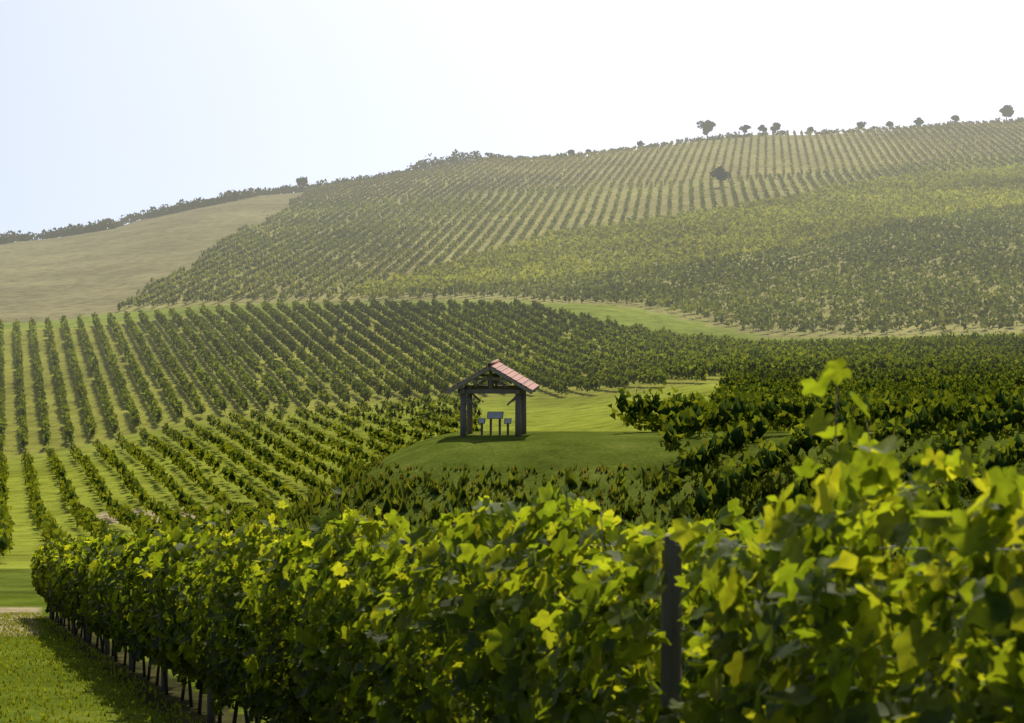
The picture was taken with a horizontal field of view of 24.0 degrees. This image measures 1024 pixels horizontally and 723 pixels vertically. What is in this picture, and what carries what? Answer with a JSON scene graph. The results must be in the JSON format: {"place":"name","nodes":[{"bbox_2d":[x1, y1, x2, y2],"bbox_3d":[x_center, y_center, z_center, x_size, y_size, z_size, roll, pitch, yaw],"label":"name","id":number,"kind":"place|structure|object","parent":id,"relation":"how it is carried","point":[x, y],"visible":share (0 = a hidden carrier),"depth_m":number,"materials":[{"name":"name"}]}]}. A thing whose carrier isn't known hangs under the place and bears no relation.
{"place":"outdoors","nodes":[
{"label":"outdoors","id":0,"kind":"place"},
{"bbox_2d":[0,122,1023,722],"bbox_3d":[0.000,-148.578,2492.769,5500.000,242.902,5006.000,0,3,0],"label":"terrain","id":1,"kind":"structure","parent":0,"point":[86,276],"depth_m":315.98,"materials":[{"name":"green plant"}]},
{"bbox_2d":[0,611,206,722],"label":"grass","id":2,"kind":"structure","parent":1,"relation":"on","point":[16,644],"depth_m":32.73,"materials":[{"name":"green plant"}]},
{"bbox_2d":[0,391,484,555],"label":"vines","id":3,"kind":"object","parent":1,"relation":"on","point":[45,526],"depth_m":205.39,"materials":[{"name":"green plant"}]},
{"bbox_2d":[0,149,513,243],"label":"tree line","id":4,"kind":"object","parent":1,"relation":"on","point":[102,225],"visible":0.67,"depth_m":756.62,"materials":[{"name":"green plant"}]},
{"bbox_2d":[296,176,307,185],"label":"ridge tree","id":5,"kind":"object","parent":1,"relation":"on","point":[301,179],"visible":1,"depth_m":804.15,"materials":[{"name":"green plant"}]},
{"bbox_2d":[446,359,539,436],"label":"timber shelter","id":6,"kind":"object","parent":1,"relation":"on","point":[521,386],"visible":0.95,"depth_m":100.39,"materials":[{"name":"brown wood"}]},
{"bbox_2d":[478,411,511,434],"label":"info boards","id":7,"kind":"object","parent":1,"relation":"on","point":[491,415],"visible":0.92,"depth_m":101.59,"materials":[{"name":"grey wood"}]},
{"bbox_2d":[0,297,1023,452],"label":"vines","id":8,"kind":"object","parent":1,"relation":"on","point":[183,378],"depth_m":320.06,"materials":[{"name":"green plant"}]},
{"bbox_2d":[29,357,1023,722],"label":"vine row","id":9,"kind":"object","parent":1,"relation":"on","point":[343,617],"visible":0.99,"depth_m":9.20,"materials":[{"name":"green plant"}]},
{"bbox_2d":[252,459,854,573],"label":"knoll bank scrub","id":10,"kind":"object","parent":1,"relation":"on","point":[454,496],"visible":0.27,"depth_m":91.35,"materials":[{"name":"green plant"}]},
{"bbox_2d":[116,152,1023,310],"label":"vines","id":11,"kind":"object","parent":1,"relation":"on","point":[292,277],"depth_m":574.21,"materials":[{"name":"green plant"}]},
{"bbox_2d":[249,499,1013,721],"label":"leaves","id":12,"kind":"object","parent":1,"relation":"on","point":[731,512],"depth_m":15.34,"materials":[{"name":"green plant"}]},
{"bbox_2d":[279,455,1021,559],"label":"knoll weeds","id":13,"kind":"object","parent":1,"relation":"on","point":[431,486],"visible":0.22,"depth_m":92.31,"materials":[{"name":"green plant"}]},
{"bbox_2d":[288,117,1023,204],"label":"vines","id":14,"kind":"object","parent":1,"relation":"on","point":[707,161],"depth_m":773.43,"materials":[{"name":"green plant"}]},
{"bbox_2d":[351,163,1023,300],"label":"grapevines","id":15,"kind":"object","parent":1,"relation":"on","point":[864,206],"visible":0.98,"depth_m":542.91,"materials":[{"name":"green plant"}]},
{"bbox_2d":[696,120,715,137],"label":"ridge tree","id":16,"kind":"object","parent":1,"relation":"on","point":[707,126],"visible":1,"depth_m":900.57,"materials":[{"name":"green plant"}]},
{"bbox_2d":[409,203,1023,333],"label":"grapevines","id":17,"kind":"object","parent":1,"relation":"on","point":[868,286],"visible":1,"depth_m":445.38,"materials":[{"name":"green plant"}]},
{"bbox_2d":[709,166,731,182],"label":"ridge tree","id":18,"kind":"object","parent":1,"relation":"on","point":[720,173],"visible":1,"depth_m":664.26,"materials":[{"name":"green plant"}]},
{"bbox_2d":[739,124,750,132],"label":"ridge tree","id":19,"kind":"object","parent":1,"relation":"on","point":[744,128],"visible":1,"depth_m":879.37,"materials":[{"name":"green plant"}]},
{"bbox_2d":[757,124,766,135],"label":"ridge tree","id":20,"kind":"object","parent":1,"relation":"on","point":[761,127],"visible":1,"depth_m":880.93,"materials":[{"name":"green plant"}]},
{"bbox_2d":[517,117,1023,159],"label":"ridge scrub","id":21,"kind":"object","parent":1,"relation":"on","point":[733,135],"visible":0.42,"depth_m":887.53,"materials":[{"name":"green plant"}]},
{"bbox_2d":[770,122,780,130],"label":"ridge tree","id":22,"kind":"object","parent":1,"relation":"on","point":[775,126],"visible":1,"depth_m":890.00,"materials":[{"name":"green plant"}]},
{"bbox_2d":[607,361,1023,520],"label":"grapevines","id":23,"kind":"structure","parent":1,"relation":"on","point":[742,420],"depth_m":96.45,"materials":[{"name":"green plant"}]},
{"bbox_2d":[856,121,866,128],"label":"ridge tree","id":24,"kind":"object","parent":1,"relation":"on","point":[861,125],"visible":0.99,"depth_m":914.77,"materials":[{"name":"green plant"}]},
{"bbox_2d":[885,121,893,130],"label":"ridge tree","id":25,"kind":"object","parent":1,"relation":"on","point":[888,123],"visible":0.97,"depth_m":916.82,"materials":[{"name":"green plant"}]},
{"bbox_2d":[913,117,923,124],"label":"ridge tree","id":26,"kind":"object","parent":1,"relation":"on","point":[919,121],"visible":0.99,"depth_m":930.97,"materials":[{"name":"green plant"}]},
{"bbox_2d":[951,115,959,121],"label":"ridge tree","id":27,"kind":"object","parent":1,"relation":"on","point":[956,118],"visible":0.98,"depth_m":945.07,"materials":[{"name":"green plant"}]},
{"bbox_2d":[999,104,1013,119],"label":"ridge tree","id":28,"kind":"object","parent":1,"relation":"on","point":[1007,110],"visible":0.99,"depth_m":945.27,"materials":[{"name":"green plant"}]},
{"bbox_2d":[0,0,1023,241],"label":"sky","id":29,"kind":"structure","parent":0,"point":[112,109],"materials":[{"name":"white"}]}
]}

